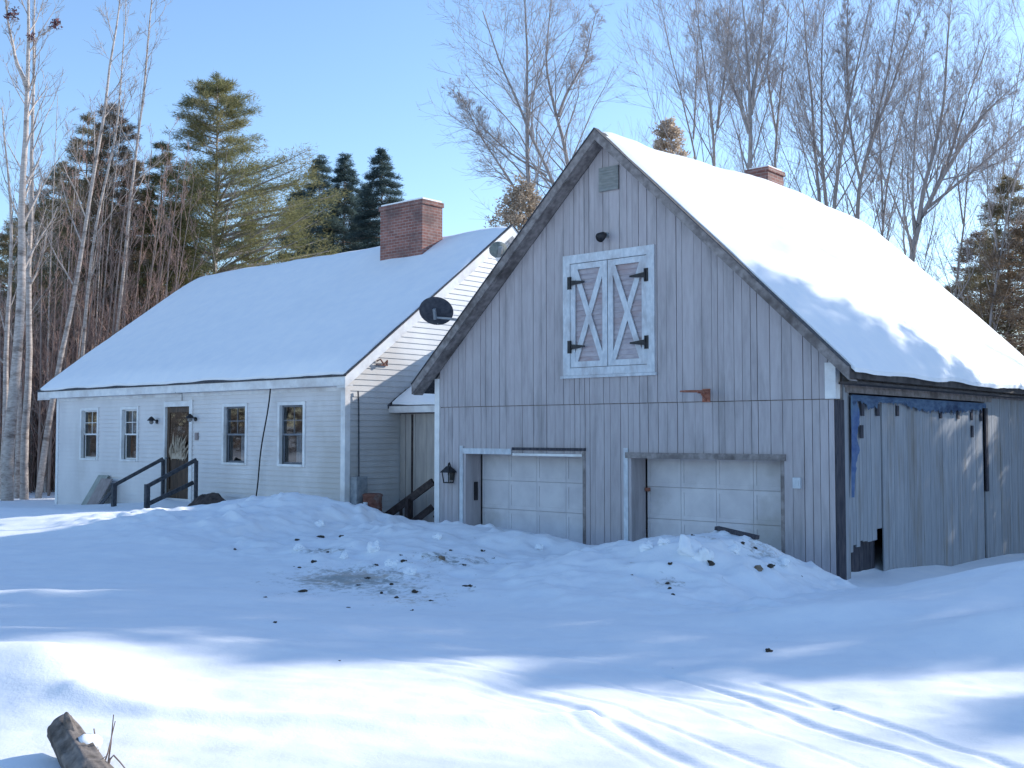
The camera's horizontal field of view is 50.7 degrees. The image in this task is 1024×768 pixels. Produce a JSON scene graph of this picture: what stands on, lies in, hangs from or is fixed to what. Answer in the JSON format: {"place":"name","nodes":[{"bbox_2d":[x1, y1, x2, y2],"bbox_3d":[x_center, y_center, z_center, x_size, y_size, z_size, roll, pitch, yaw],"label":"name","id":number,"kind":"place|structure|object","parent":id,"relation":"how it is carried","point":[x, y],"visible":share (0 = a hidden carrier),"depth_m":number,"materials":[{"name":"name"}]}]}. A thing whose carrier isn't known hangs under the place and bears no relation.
{"place":"outdoors","nodes":[
{"label":"outdoors","id":0,"kind":"place"},
{"bbox_2d":[0,490,1023,767],"bbox_3d":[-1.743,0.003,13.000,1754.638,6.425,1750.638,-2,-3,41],"label":"snow ground","id":1,"kind":"structure","parent":0,"point":[156,634],"depth_m":8.49,"materials":[{"name":"snow"}]},
{"bbox_2d":[0,223,22,455],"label":"sapling","id":2,"kind":"object","parent":1,"relation":"on","point":[0,356],"visible":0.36,"depth_m":40.28,"materials":[{"name":"brown plant"}]},
{"bbox_2d":[0,280,33,438],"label":"sapling","id":3,"kind":"object","parent":1,"relation":"on","point":[11,321],"visible":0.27,"depth_m":38.16,"materials":[{"name":"brown plant"}]},
{"bbox_2d":[0,91,54,498],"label":"birch tree","id":4,"kind":"object","parent":1,"relation":"on","point":[6,327],"visible":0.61,"depth_m":36.30,"materials":[{"name":"grey plant"}]},
{"bbox_2d":[0,219,54,384],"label":"pine tree","id":5,"kind":"object","parent":1,"relation":"on","point":[3,237],"visible":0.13,"depth_m":52.06,"materials":[{"name":"green plant"}]},
{"bbox_2d":[0,236,54,409],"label":"sapling","id":6,"kind":"object","parent":1,"relation":"on","point":[25,317],"visible":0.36,"depth_m":39.32,"materials":[{"name":"brown plant"}]},
{"bbox_2d":[0,0,70,500],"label":"birch tree","id":7,"kind":"object","parent":1,"relation":"on","point":[7,475],"visible":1,"depth_m":34.19,"materials":[{"name":"grey plant"}]},
{"bbox_2d":[14,160,56,490],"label":"bare tree","id":8,"kind":"object","parent":1,"relation":"on","point":[35,335],"visible":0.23,"depth_m":42.07,"materials":[{"name":"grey plant"}]},
{"bbox_2d":[0,197,72,336],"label":"pine tree","id":9,"kind":"object","parent":1,"relation":"on","point":[15,218],"visible":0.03,"depth_m":57.52,"materials":[{"name":"green plant"}]},
{"bbox_2d":[8,181,68,484],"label":"sapling","id":10,"kind":"object","parent":1,"relation":"on","point":[39,408],"visible":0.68,"depth_m":38.88,"materials":[{"name":"brown plant"}]},
{"bbox_2d":[0,0,82,499],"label":"birch tree","id":11,"kind":"object","parent":1,"relation":"on","point":[24,476],"visible":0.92,"depth_m":35.09,"materials":[{"name":"grey plant"}]},
{"bbox_2d":[25,202,57,488],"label":"sapling","id":12,"kind":"object","parent":1,"relation":"on","point":[34,480],"visible":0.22,"depth_m":42.94,"materials":[{"name":"brown plant"}]},
{"bbox_2d":[22,274,74,495],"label":"sapling","id":13,"kind":"object","parent":1,"relation":"on","point":[51,447],"visible":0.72,"depth_m":38.37,"materials":[{"name":"brown plant"}]},
{"bbox_2d":[22,96,77,492],"bbox_3d":[-17.747,-3.455,40.793,1.875,15.311,2.083,-1,-3,14],"label":"birch tree","id":14,"kind":"object","parent":1,"relation":"on","point":[45,478],"visible":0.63,"depth_m":41.05,"materials":[{"name":"grey plant"}]},
{"bbox_2d":[1,160,105,352],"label":"pine tree","id":15,"kind":"object","parent":1,"relation":"on","point":[57,172],"visible":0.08,"depth_m":50.31,"materials":[{"name":"green plant"}]},
{"bbox_2d":[33,165,81,488],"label":"sapling","id":16,"kind":"object","parent":1,"relation":"on","point":[53,325],"visible":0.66,"depth_m":40.27,"materials":[{"name":"brown plant"}]},
{"bbox_2d":[22,174,96,442],"bbox_3d":[-16.520,-1.893,39.187,2.679,11.873,1.441,1,-3,-14],"label":"sapling","id":17,"kind":"object","parent":1,"relation":"on","point":[78,244],"visible":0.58,"depth_m":39.33,"materials":[{"name":"brown plant"}]},
{"bbox_2d":[37,217,88,491],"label":"sapling","id":18,"kind":"object","parent":1,"relation":"on","point":[63,321],"visible":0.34,"depth_m":41.69,"materials":[{"name":"brown plant"}]},
{"bbox_2d":[32,90,98,426],"bbox_3d":[-17.225,-3.752,42.224,2.914,15.922,2.129,-2,-3,32],"label":"sapling","id":19,"kind":"object","parent":1,"relation":"on","point":[74,222],"visible":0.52,"depth_m":42.04,"materials":[{"name":"brown plant"}]},
{"bbox_2d":[49,132,85,368],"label":"birch tree","id":20,"kind":"object","parent":1,"relation":"on","point":[74,207],"visible":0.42,"depth_m":43.24,"materials":[{"name":"grey plant"}]},
{"bbox_2d":[22,111,127,453],"bbox_3d":[-19.234,-3.735,47.345,6.294,16.840,5.601,-2,-3,41],"label":"pine tree","id":21,"kind":"object","parent":1,"relation":"on","point":[88,130],"visible":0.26,"depth_m":47.26,"materials":[{"name":"green plant"}]},
{"bbox_2d":[49,169,104,400],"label":"sapling","id":22,"kind":"object","parent":1,"relation":"on","point":[81,268],"visible":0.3,"depth_m":42.26,"materials":[{"name":"brown plant"}]},
{"bbox_2d":[53,227,101,432],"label":"bare tree","id":23,"kind":"object","parent":1,"relation":"on","point":[77,304],"visible":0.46,"depth_m":40.15,"materials":[{"name":"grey plant"}]},
{"bbox_2d":[43,131,112,418],"bbox_3d":[-16.510,-2.800,41.050,2.279,13.991,2.533,0,-3,4],"label":"sapling","id":24,"kind":"object","parent":1,"relation":"on","point":[66,245],"visible":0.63,"depth_m":41.14,"materials":[{"name":"brown plant"}]},
{"bbox_2d":[47,712,113,767],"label":"log","id":25,"kind":"object","parent":1,"relation":"on","point":[73,744],"visible":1,"depth_m":5.02,"materials":[{"name":"wood"}]},
{"bbox_2d":[55,211,107,409],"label":"sapling","id":26,"kind":"object","parent":1,"relation":"on","point":[91,302],"visible":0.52,"depth_m":39.71,"materials":[{"name":"brown plant"}]},
{"bbox_2d":[33,0,140,497],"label":"birch tree","id":27,"kind":"object","parent":1,"relation":"on","point":[43,460],"visible":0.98,"depth_m":37.16,"materials":[{"name":"grey plant"}]},
{"bbox_2d":[32,177,149,344],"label":"pine tree","id":28,"kind":"object","parent":1,"relation":"on","point":[85,250],"depth_m":56.07,"materials":[{"name":"green plant"}]},
{"bbox_2d":[81,475,108,504],"bbox_3d":[-11.205,2.905,28.921,0.820,0.920,0.430,-2,-3,41],"label":"leaning board","id":29,"kind":"object","parent":1,"relation":"on","point":[91,491],"visible":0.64,"depth_m":28.99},
{"bbox_2d":[74,183,116,349],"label":"sapling","id":30,"kind":"object","parent":1,"relation":"on","point":[94,307],"visible":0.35,"depth_m":41.19,"materials":[{"name":"brown plant"}]},
{"bbox_2d":[62,108,129,345],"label":"sapling","id":31,"kind":"object","parent":1,"relation":"on","point":[104,229],"visible":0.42,"depth_m":42.73,"materials":[{"name":"brown plant"}]},
{"bbox_2d":[87,478,112,504],"bbox_3d":[-10.934,2.912,28.530,0.770,0.820,0.390,-2,-3,41],"label":"leaning board","id":32,"kind":"object","parent":1,"relation":"on","point":[101,488],"visible":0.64,"depth_m":28.52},
{"bbox_2d":[86,172,113,347],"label":"birch tree","id":33,"kind":"object","parent":1,"relation":"on","point":[98,274],"visible":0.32,"depth_m":42.23,"materials":[{"name":"grey plant"}]},
{"bbox_2d":[0,274,200,492],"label":"undergrowth","id":34,"kind":"object","parent":1,"relation":"on","point":[34,454],"visible":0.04,"depth_m":41.98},
{"bbox_2d":[60,103,156,359],"bbox_3d":[-17.257,-3.754,46.215,4.073,16.882,4.382,1,-3,-22],"label":"pine tree","id":35,"kind":"object","parent":1,"relation":"on","point":[110,116],"visible":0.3,"depth_m":46.08,"materials":[{"name":"green plant"}]},
{"bbox_2d":[81,204,139,343],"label":"sapling","id":36,"kind":"object","parent":1,"relation":"on","point":[105,265],"visible":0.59,"depth_m":38.68,"materials":[{"name":"brown plant"}]},
{"bbox_2d":[80,0,147,357],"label":"birch tree","id":37,"kind":"object","parent":1,"relation":"on","point":[91,256],"visible":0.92,"depth_m":39.34,"materials":[{"name":"grey plant"}]},
{"bbox_2d":[90,136,144,344],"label":"sapling","id":38,"kind":"object","parent":1,"relation":"on","point":[115,303],"visible":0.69,"depth_m":38.56,"materials":[{"name":"brown plant"}]},
{"bbox_2d":[94,201,143,342],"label":"sapling","id":39,"kind":"object","parent":1,"relation":"on","point":[126,274],"visible":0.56,"depth_m":39.43,"materials":[{"name":"brown plant"}]},
{"bbox_2d":[95,81,144,336],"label":"bare tree","id":40,"kind":"object","parent":1,"relation":"on","point":[112,206],"visible":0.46,"depth_m":44.42,"materials":[{"name":"brown plant"}]},
{"bbox_2d":[100,211,141,330],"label":"sapling","id":41,"kind":"object","parent":1,"relation":"on","point":[126,285],"visible":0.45,"depth_m":39.95,"materials":[{"name":"brown plant"}]},
{"bbox_2d":[103,176,146,324],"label":"sapling","id":42,"kind":"object","parent":1,"relation":"on","point":[126,261],"visible":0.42,"depth_m":42.45,"materials":[{"name":"brown plant"}]},
{"bbox_2d":[100,159,171,320],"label":"pine tree","id":43,"kind":"object","parent":1,"relation":"on","point":[121,190],"visible":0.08,"depth_m":50.04,"materials":[{"name":"green plant"}]},
{"bbox_2d":[117,124,164,319],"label":"sapling","id":44,"kind":"object","parent":1,"relation":"on","point":[140,257],"visible":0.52,"depth_m":42.35,"materials":[{"name":"brown plant"}]},
{"bbox_2d":[108,0,177,332],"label":"birch tree","id":45,"kind":"object","parent":1,"relation":"on","point":[139,118],"visible":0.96,"depth_m":40.32,"materials":[{"name":"grey plant"}]},
{"bbox_2d":[125,184,169,316],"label":"sapling","id":46,"kind":"object","parent":1,"relation":"on","point":[160,219],"visible":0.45,"depth_m":41.75,"materials":[{"name":"brown plant"}]},
{"bbox_2d":[124,148,177,321],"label":"sapling","id":47,"kind":"object","parent":1,"relation":"on","point":[163,179],"visible":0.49,"depth_m":42.35,"materials":[{"name":"brown plant"}]},
{"bbox_2d":[108,140,196,323],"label":"pine tree","id":48,"kind":"object","parent":1,"relation":"on","point":[153,179],"visible":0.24,"depth_m":46.91,"materials":[{"name":"green plant"}]},
{"bbox_2d":[111,457,197,508],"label":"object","id":49,"kind":"structure","parent":1,"relation":"on","point":[148,502],"depth_m":25.45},
{"bbox_2d":[124,115,185,316],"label":"sapling","id":50,"kind":"object","parent":1,"relation":"on","point":[166,169],"visible":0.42,"depth_m":42.92,"materials":[{"name":"brown plant"}]},
{"bbox_2d":[141,188,174,307],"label":"sapling","id":51,"kind":"object","parent":1,"relation":"on","point":[160,280],"visible":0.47,"depth_m":40.62,"materials":[{"name":"brown plant"}]},
{"bbox_2d":[159,151,192,299],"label":"sapling","id":52,"kind":"object","parent":1,"relation":"on","point":[166,295],"visible":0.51,"depth_m":39.93,"materials":[{"name":"brown plant"}]},
{"bbox_2d":[156,140,195,302],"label":"sapling","id":53,"kind":"object","parent":1,"relation":"on","point":[180,231],"visible":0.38,"depth_m":41.52,"materials":[{"name":"brown plant"}]},
{"bbox_2d":[163,161,203,289],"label":"sapling","id":54,"kind":"object","parent":1,"relation":"on","point":[177,283],"visible":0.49,"depth_m":38.95,"materials":[{"name":"brown plant"}]},
{"bbox_2d":[177,212,210,281],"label":"sapling","id":55,"kind":"object","parent":1,"relation":"on","point":[195,251],"visible":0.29,"depth_m":40.17,"materials":[{"name":"brown plant"}]},
{"bbox_2d":[188,492,225,505],"bbox_3d":[-6.918,2.701,24.808,1.240,0.418,0.900,-2,-3,41],"label":"tarp heap","id":56,"kind":"object","parent":1,"relation":"on","point":[208,498],"visible":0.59,"depth_m":24.57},
{"bbox_2d":[136,71,352,309],"bbox_3d":[-11.094,-4.711,48.240,11.003,18.889,10.662,-2,-3,41],"label":"white pine","id":57,"kind":"object","parent":1,"relation":"on","point":[218,239],"visible":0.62,"depth_m":47.25,"materials":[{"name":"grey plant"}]},
{"bbox_2d":[37,197,518,514],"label":"white house","id":58,"kind":"structure","parent":1,"relation":"on","point":[313,339],"depth_m":26.41,"materials":[{"name":"plastic"}]},
{"bbox_2d":[79,408,98,459],"bbox_3d":[-11.552,1.375,29.754,0.990,1.435,0.285,-2,-3,41],"label":"window","id":59,"kind":"structure","parent":58,"relation":"in","point":[94,412],"depth_m":29.93,"materials":[{"name":"white glass"}]},
{"bbox_2d":[120,406,139,461],"bbox_3d":[-9.966,1.313,28.394,0.890,1.435,0.285,-2,-3,41],"label":"window","id":60,"kind":"structure","parent":58,"relation":"in","point":[133,422],"depth_m":28.55,"materials":[{"name":"white glass"}]},
{"bbox_2d":[166,407,188,498],"bbox_3d":[-8.302,1.706,26.859,1.060,2.270,0.120,-2,-3,41],"label":"front door","id":61,"kind":"structure","parent":58,"relation":"in","point":[177,422],"depth_m":26.95,"materials":[{"name":"brown wood"}]},
{"bbox_2d":[169,435,188,460],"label":"dried stalks","id":62,"kind":"object","parent":58,"relation":"attached to","point":[179,449],"visible":1,"depth_m":26.80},
{"bbox_2d":[221,403,247,464],"bbox_3d":[-6.429,1.175,25.364,0.990,1.435,0.285,-2,-3,41],"label":"window","id":63,"kind":"structure","parent":58,"relation":"in","point":[225,407],"depth_m":25.48,"materials":[{"name":"wood"}]},
{"bbox_2d":[256,380,270,495],"bbox_3d":[-5.619,1.368,24.306,0.043,2.911,0.788,2,-3,-40],"label":"cable","id":64,"kind":"object","parent":58,"relation":"attached to","point":[262,441],"visible":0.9,"depth_m":24.30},
{"bbox_2d":[277,401,305,466],"bbox_3d":[-4.820,1.113,23.985,0.970,1.435,0.285,-2,-3,41],"label":"window","id":65,"kind":"structure","parent":58,"relation":"in","point":[300,455],"depth_m":24.07,"materials":[{"name":"wood"}]},
{"bbox_2d":[350,391,366,504],"bbox_3d":[-3.236,1.738,22.837,0.220,3.201,0.300,-2,-3,41],"label":"utility box","id":66,"kind":"object","parent":58,"relation":"attached to","point":[358,486],"visible":0.71,"depth_m":22.74,"materials":[{"name":"grey metal"}]},
{"bbox_2d":[419,297,456,324],"bbox_3d":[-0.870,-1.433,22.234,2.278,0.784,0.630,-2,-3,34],"label":"satellite dish","id":67,"kind":"object","parent":58,"relation":"attached to","point":[436,310],"visible":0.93,"depth_m":22.51,"materials":[{"name":"grey metal"}]},
{"bbox_2d":[489,241,506,257],"bbox_3d":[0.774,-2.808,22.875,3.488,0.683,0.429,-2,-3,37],"label":"satellite dish","id":68,"kind":"object","parent":58,"relation":"attached to","point":[497,249],"visible":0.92,"depth_m":23.57,"materials":[{"name":"grey metal"}]},
{"bbox_2d":[267,185,326,262],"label":"spruce tree","id":69,"kind":"object","parent":1,"relation":"on","point":[298,195],"visible":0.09,"depth_m":58.12,"materials":[{"name":"green plant"}]},
{"bbox_2d":[288,154,353,254],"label":"spruce tree","id":70,"kind":"object","parent":1,"relation":"on","point":[335,224],"visible":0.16,"depth_m":61.83,"materials":[{"name":"green plant"}]},
{"bbox_2d":[315,153,378,253],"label":"spruce tree","id":71,"kind":"object","parent":1,"relation":"on","point":[343,171],"visible":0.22,"depth_m":63.49,"materials":[{"name":"green plant"}]},
{"bbox_2d":[362,493,382,511],"bbox_3d":[-2.928,2.563,22.636,0.428,0.535,0.436,-2,-3,41],"label":"rusty drum","id":72,"kind":"object","parent":1,"relation":"on","point":[373,500],"visible":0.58,"depth_m":22.48,"materials":[{"name":"paint"}]},
{"bbox_2d":[341,145,405,252],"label":"spruce tree","id":73,"kind":"object","parent":1,"relation":"on","point":[381,184],"visible":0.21,"depth_m":60.12,"materials":[{"name":"green plant"}]},
{"bbox_2d":[385,479,433,519],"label":"side steps","id":74,"kind":"structure","parent":1,"relation":"on","point":[406,501],"depth_m":22.82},
{"bbox_2d":[387,386,434,521],"bbox_3d":[0.854,1.087,25.057,4.160,5.604,6.787,-2,-3,41],"label":"breezeway","id":75,"kind":"object","parent":1,"relation":"on","point":[417,429],"visible":0.06,"depth_m":23.53,"materials":[{"name":"white wood"}]},
{"bbox_2d":[484,173,543,230],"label":"leafy oak","id":76,"kind":"object","parent":1,"relation":"on","point":[513,216],"visible":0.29,"depth_m":42.05,"materials":[{"name":"brown plant"}]},
{"bbox_2d":[416,0,650,226],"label":"bare tree","id":77,"kind":"object","parent":1,"relation":"on","point":[526,117],"visible":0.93,"depth_m":46.47,"materials":[{"name":"grey plant"}]},
{"bbox_2d":[651,116,693,157],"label":"leafy oak","id":78,"kind":"object","parent":1,"relation":"on","point":[663,142],"visible":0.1,"depth_m":50.40,"materials":[{"name":"brown plant"}]},
{"bbox_2d":[677,534,702,556],"bbox_3d":[2.181,2.006,13.256,0.323,0.328,0.356,1,-3,-17],"label":"snow chunk","id":79,"kind":"object","parent":1,"relation":"on","point":[688,546],"visible":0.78,"depth_m":13.19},
{"bbox_2d":[608,0,789,171],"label":"bare tree","id":80,"kind":"object","parent":1,"relation":"on","point":[700,69],"visible":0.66,"depth_m":46.44,"materials":[{"name":"grey plant"}]},
{"bbox_2d":[692,547,713,561],"bbox_3d":[2.323,2.086,13.175,0.285,0.199,0.204,1,-3,-12],"label":"snow chunk","id":81,"kind":"object","parent":1,"relation":"on","point":[704,554],"visible":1,"depth_m":13.10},
{"bbox_2d":[602,0,831,196],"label":"bare tree","id":82,"kind":"object","parent":1,"relation":"on","point":[711,119],"visible":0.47,"depth_m":44.36,"materials":[{"name":"grey plant"}]},
{"bbox_2d":[411,127,1023,579],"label":"barn garage","id":83,"kind":"structure","parent":1,"relation":"on","point":[571,357],"depth_m":18.31,"materials":[{"name":"paint"}]},
{"bbox_2d":[440,462,455,482],"bbox_3d":[-1.211,1.689,20.574,0.240,0.399,0.240,-2,-3,41],"label":"wall lantern","id":84,"kind":"object","parent":83,"relation":"attached to","point":[448,469],"depth_m":20.55,"materials":[{"name":"black metal"}]},
{"bbox_2d":[482,454,582,542],"bbox_3d":[0.474,2.333,19.844,2.710,2.136,0.049,-2,-3,41],"label":"garage door","id":85,"kind":"structure","parent":83,"relation":"in","point":[563,500],"depth_m":19.87,"materials":[{"name":"paint"}]},
{"bbox_2d":[567,260,607,367],"bbox_3d":[1.313,-1.199,18.666,0.835,1.810,0.125,-2,-3,41],"label":"loft door","id":86,"kind":"structure","parent":83,"relation":"in","point":[587,283],"depth_m":18.66,"materials":[{"name":"white"}]},
{"bbox_2d":[608,255,648,365],"bbox_3d":[1.958,-1.224,18.114,0.827,1.810,0.125,-2,-3,41],"label":"loft door","id":87,"kind":"structure","parent":83,"relation":"in","point":[627,277],"depth_m":18.14,"materials":[{"name":"white"}]},
{"bbox_2d":[680,389,709,401],"bbox_3d":[2.886,0.171,16.860,0.456,0.210,0.594,-2,-3,41],"label":"basketball hoop","id":88,"kind":"object","parent":83,"relation":"attached to","point":[705,394],"visible":1,"depth_m":17.01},
{"bbox_2d":[645,458,780,549],"bbox_3d":[3.289,2.227,17.384,2.650,2.126,0.120,-2,-3,41],"label":"garage door","id":89,"kind":"structure","parent":83,"relation":"in","point":[691,506],"depth_m":17.45,"materials":[{"name":"paint"}]},
{"bbox_2d":[851,395,985,497],"bbox_3d":[7.068,1.024,18.348,0.030,1.520,6.300,-2,-3,41],"label":"tarp","id":90,"kind":"object","parent":83,"relation":"hanging from","point":[871,402],"visible":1,"depth_m":17.12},
{"bbox_2d":[714,526,759,539],"bbox_3d":[3.011,1.992,14.464,0.100,0.132,0.659,2,-4,-43],"label":"plank","id":91,"kind":"object","parent":1,"relation":"on","point":[737,532],"visible":1,"depth_m":14.42,"materials":[{"name":"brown wood"}]},
{"bbox_2d":[684,0,812,186],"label":"bare tree","id":92,"kind":"object","parent":1,"relation":"on","point":[751,104],"visible":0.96,"depth_m":41.38,"materials":[{"name":"grey plant"}]},
{"bbox_2d":[710,0,851,209],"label":"bare tree","id":93,"kind":"object","parent":1,"relation":"on","point":[775,95],"visible":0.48,"depth_m":45.51,"materials":[{"name":"grey plant"}]},
{"bbox_2d":[728,0,937,215],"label":"bare tree","id":94,"kind":"object","parent":1,"relation":"on","point":[811,85],"visible":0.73,"depth_m":43.24,"materials":[{"name":"grey plant"}]},
{"bbox_2d":[711,0,977,208],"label":"bare tree","id":95,"kind":"object","parent":1,"relation":"on","point":[847,40],"visible":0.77,"depth_m":42.30,"materials":[{"name":"grey plant"}]},
{"bbox_2d":[764,0,984,228],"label":"bare tree","id":96,"kind":"object","parent":1,"relation":"on","point":[896,66],"visible":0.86,"depth_m":42.41,"materials":[{"name":"grey plant"}]},
{"bbox_2d":[826,98,951,280],"bbox_3d":[16.348,-4.101,46.150,6.147,16.869,5.901,-2,-3,41],"label":"bare tree","id":97,"kind":"object","parent":1,"relation":"on","point":[876,188],"visible":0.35,"depth_m":46.34,"materials":[{"name":"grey plant"}]},
{"bbox_2d":[835,0,993,255],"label":"bare tree","id":98,"kind":"object","parent":1,"relation":"on","point":[882,221],"visible":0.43,"depth_m":44.45,"materials":[{"name":"grey plant"}]},
{"bbox_2d":[839,0,1023,316],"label":"bare tree","id":99,"kind":"object","parent":1,"relation":"on","point":[947,163],"visible":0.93,"depth_m":40.22,"materials":[{"name":"grey plant"}]},
{"bbox_2d":[879,0,1023,335],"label":"bare tree","id":100,"kind":"object","parent":1,"relation":"on","point":[966,183],"visible":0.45,"depth_m":43.25,"materials":[{"name":"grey plant"}]},
{"bbox_2d":[890,0,1023,306],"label":"bare tree","id":101,"kind":"object","parent":1,"relation":"on","point":[1022,163],"visible":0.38,"depth_m":45.58,"materials":[{"name":"grey plant"}]},
{"bbox_2d":[918,60,1023,339],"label":"bare tree","id":102,"kind":"object","parent":1,"relation":"on","point":[986,139],"visible":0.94,"depth_m":38.24,"materials":[{"name":"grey plant"}]},
{"bbox_2d":[941,228,1022,347],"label":"pine tree","id":103,"kind":"object","parent":1,"relation":"on","point":[962,254],"visible":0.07,"depth_m":43.14,"materials":[{"name":"green plant"}]},
{"bbox_2d":[952,173,1023,352],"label":"pine tree","id":104,"kind":"object","parent":1,"relation":"on","point":[999,232],"visible":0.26,"depth_m":39.99,"materials":[{"name":"green plant"}]},
{"bbox_2d":[966,217,1023,355],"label":"pine tree","id":105,"kind":"object","parent":1,"relation":"on","point":[1016,244],"visible":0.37,"depth_m":38.10,"materials":[{"name":"green plant"}]},
{"bbox_2d":[0,0,1023,346],"label":"sky","id":106,"kind":"structure","parent":0,"point":[340,76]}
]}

